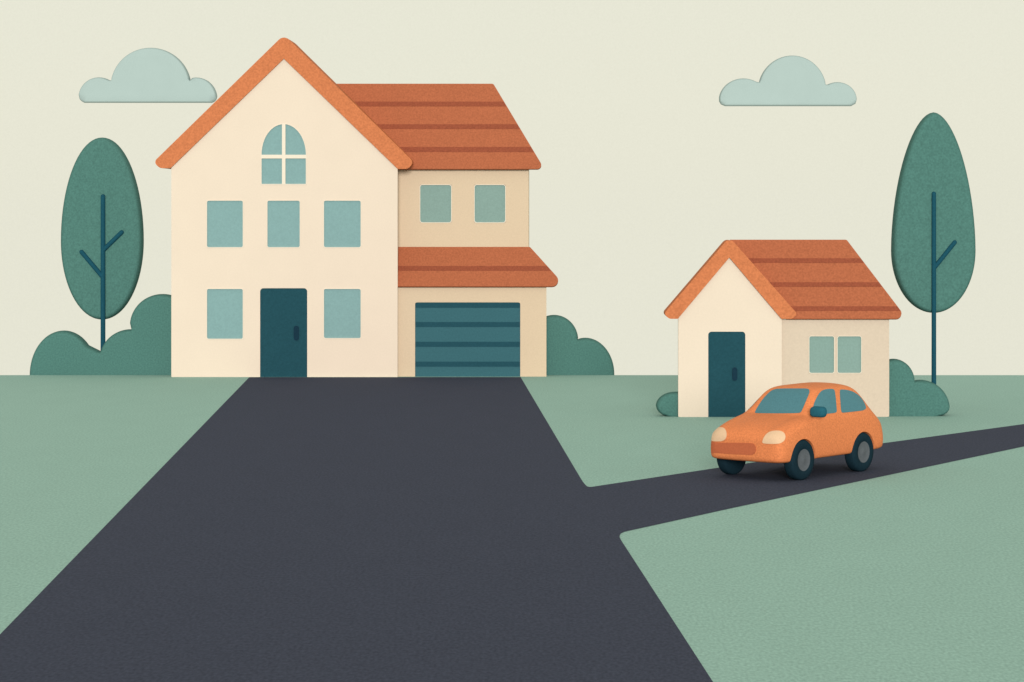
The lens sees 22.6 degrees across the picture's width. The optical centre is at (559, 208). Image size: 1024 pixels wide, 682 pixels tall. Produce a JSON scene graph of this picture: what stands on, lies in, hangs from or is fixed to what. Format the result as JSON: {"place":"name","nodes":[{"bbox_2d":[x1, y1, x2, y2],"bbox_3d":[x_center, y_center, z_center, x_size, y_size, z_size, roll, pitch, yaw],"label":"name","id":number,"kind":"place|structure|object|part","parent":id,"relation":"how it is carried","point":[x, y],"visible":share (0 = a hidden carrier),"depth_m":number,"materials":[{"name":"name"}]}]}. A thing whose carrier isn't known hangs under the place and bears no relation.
{"place":"outdoors","nodes":[
{"label":"outdoors","id":0,"kind":"place"},
{"bbox_2d":[79,48,216,102],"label":"cloud","id":1,"kind":"structure","parent":0,"point":[150,75],"depth_m":797.50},
{"bbox_2d":[0,377,712,681],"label":"driveway","id":2,"kind":"structure","parent":0,"point":[359,529],"depth_m":30.45,"materials":[{"name":"grey asphalt"}]},
{"bbox_2d":[0,375,1023,681],"bbox_3d":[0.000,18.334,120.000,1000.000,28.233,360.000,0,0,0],"label":"lawn","id":3,"kind":"structure","parent":0,"point":[914,575],"depth_m":34.04,"materials":[{"name":"green plant"}]},
{"bbox_2d":[30,294,170,374],"bbox_3d":[-11.315,3.522,65.171,4.324,2.685,0.560,0,0,0],"label":"rounded bush","id":4,"kind":"object","parent":3,"relation":"on","point":[142,346],"visible":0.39,"depth_m":64.89,"materials":[{"name":"green plant"}]},
{"bbox_2d":[61,137,143,348],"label":"slender tree","id":5,"kind":"object","parent":3,"relation":"on","point":[102,239],"visible":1,"depth_m":66.12,"materials":[{"name":"green plant"}]},
{"bbox_2d":[155,38,557,376],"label":"family house","id":6,"kind":"structure","parent":3,"relation":"on","point":[323,224],"depth_m":64.02,"materials":[{"name":"beige paint"}]},
{"bbox_2d":[206,200,242,247],"bbox_3d":[-8.377,0.390,64.024,0.920,1.187,0.072,0,0,0],"label":"window","id":7,"kind":"structure","parent":6,"relation":"in","point":[224,218],"depth_m":64.02,"materials":[{"name":"blue glass"}]},
{"bbox_2d":[206,288,242,338],"bbox_3d":[-8.377,2.638,64.024,0.920,1.270,0.072,0,0,0],"label":"window","id":8,"kind":"structure","parent":6,"relation":"in","point":[224,306],"depth_m":64.02,"materials":[{"name":"blue glass"}]},
{"bbox_2d":[267,200,299,247],"bbox_3d":[-6.910,0.390,64.024,0.833,1.187,0.072,0,0,0],"label":"window","id":9,"kind":"structure","parent":6,"relation":"in","point":[283,216],"depth_m":64.02,"materials":[{"name":"blue glass"}]},
{"bbox_2d":[260,288,306,376],"bbox_3d":[-6.908,3.140,64.025,1.177,2.287,0.090,0,0,0],"label":"door","id":10,"kind":"structure","parent":6,"relation":"in","point":[283,311],"depth_m":64.02,"materials":[{"name":"teal paint"}]},
{"bbox_2d":[261,124,306,184],"bbox_3d":[-6.907,-1.357,64.024,1.140,1.527,0.072,0,0,0],"label":"window","id":11,"kind":"structure","parent":6,"relation":"in","point":[283,150],"depth_m":64.02,"materials":[{"name":"blue glass"}]},
{"bbox_2d":[323,200,360,247],"bbox_3d":[-5.442,0.390,64.024,0.943,1.187,0.072,0,0,0],"label":"window","id":12,"kind":"structure","parent":6,"relation":"in","point":[341,218],"depth_m":64.02,"materials":[{"name":"blue glass"}]},
{"bbox_2d":[323,288,360,338],"bbox_3d":[-5.442,2.630,64.024,0.943,1.253,0.072,0,0,0],"label":"window","id":13,"kind":"structure","parent":6,"relation":"in","point":[341,306],"depth_m":64.02,"materials":[{"name":"blue glass"}]},
{"bbox_2d":[420,184,451,222],"bbox_3d":[-3.137,-0.118,64.644,0.808,0.969,0.072,0,0,0],"label":"window","id":14,"kind":"structure","parent":6,"relation":"in","point":[435,199],"depth_m":64.64,"materials":[{"name":"green glass"}]},
{"bbox_2d":[415,302,519,376],"bbox_3d":[-2.314,3.322,64.221,2.637,1.945,0.078,0,0,0],"label":"garage door","id":15,"kind":"structure","parent":6,"relation":"in","point":[453,339],"depth_m":64.19,"materials":[{"name":"teal metal"}]},
{"bbox_2d":[474,184,505,222],"bbox_3d":[-1.769,-0.118,64.644,0.798,0.969,0.072,0,0,0],"label":"window","id":16,"kind":"structure","parent":6,"relation":"in","point":[489,199],"depth_m":64.64,"materials":[{"name":"green glass"}]},
{"bbox_2d":[546,315,613,374],"bbox_3d":[0.268,3.788,65.171,2.231,2.152,0.560,0,0,0],"label":"rounded bush","id":17,"kind":"object","parent":3,"relation":"on","point":[568,352],"visible":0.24,"depth_m":64.89,"materials":[{"name":"green plant"}]},
{"bbox_2d":[656,392,677,416],"bbox_3d":[2.362,3.993,52.036,0.826,0.568,0.400,0,0,0],"label":"rounded bush","id":18,"kind":"object","parent":3,"relation":"on","point":[666,404],"visible":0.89,"depth_m":51.84,"materials":[{"name":"green plant"}]},
{"bbox_2d":[664,240,900,416],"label":"cottage","id":19,"kind":"structure","parent":3,"relation":"on","point":[757,319],"depth_m":51.75,"materials":[{"name":"beige paint"}]},
{"bbox_2d":[708,332,744,416],"bbox_3d":[3.371,3.382,51.761,0.749,1.778,0.090,0,0,0],"label":"door","id":20,"kind":"structure","parent":19,"relation":"in","point":[726,350],"depth_m":51.75,"materials":[{"name":"teal paint"}]},
{"bbox_2d":[809,336,834,372],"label":"window","id":21,"kind":"structure","parent":19,"relation":"in","point":[821,348],"depth_m":51.82,"materials":[{"name":"green glass"}]},
{"bbox_2d":[837,336,861,372],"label":"window","id":22,"kind":"structure","parent":19,"relation":"in","point":[849,348],"depth_m":51.82,"materials":[{"name":"green glass"}]},
{"bbox_2d":[590,424,1023,532],"bbox_3d":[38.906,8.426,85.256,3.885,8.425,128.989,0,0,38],"label":"lane","id":23,"kind":"structure","parent":3,"relation":"on","point":[634,504],"depth_m":39.63,"materials":[{"name":"grey asphalt"}]},
{"bbox_2d":[711,382,882,479],"bbox_3d":[3.876,3.514,40.776,1.708,1.405,2.978,0,0,40],"label":"hatchback car","id":24,"kind":"object","parent":23,"relation":"on","point":[797,429],"visible":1,"depth_m":40.25,"materials":[{"name":"orange paint"}]},
{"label":"side window","id":25,"kind":"part","parent":24,"relation":"part of","materials":[{"name":"blue glass"}]},
{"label":"side window","id":26,"kind":"part","parent":24,"relation":"part of","materials":[{"name":"blue glass"}]},
{"bbox_2d":[889,359,949,415],"bbox_3d":[7.227,3.676,52.156,1.404,1.221,0.480,0,0,0],"label":"rounded bush","id":27,"kind":"object","parent":3,"relation":"on","point":[909,395],"visible":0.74,"depth_m":51.92,"materials":[{"name":"green plant"}]},
{"bbox_2d":[891,112,975,383],"bbox_3d":[7.730,1.264,53.001,1.726,6.505,0.629,0,0,0],"label":"slender tree","id":28,"kind":"object","parent":3,"relation":"on","point":[933,249],"visible":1,"depth_m":52.76,"materials":[{"name":"green plant"}]},
{"bbox_2d":[0,0,1023,374],"label":"sky","id":29,"kind":"structure","parent":0,"point":[644,173],"materials":[{"name":"beige"}]},
{"bbox_2d":[719,56,856,105],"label":"cloud","id":30,"kind":"structure","parent":0,"point":[791,81],"depth_m":797.50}
]}

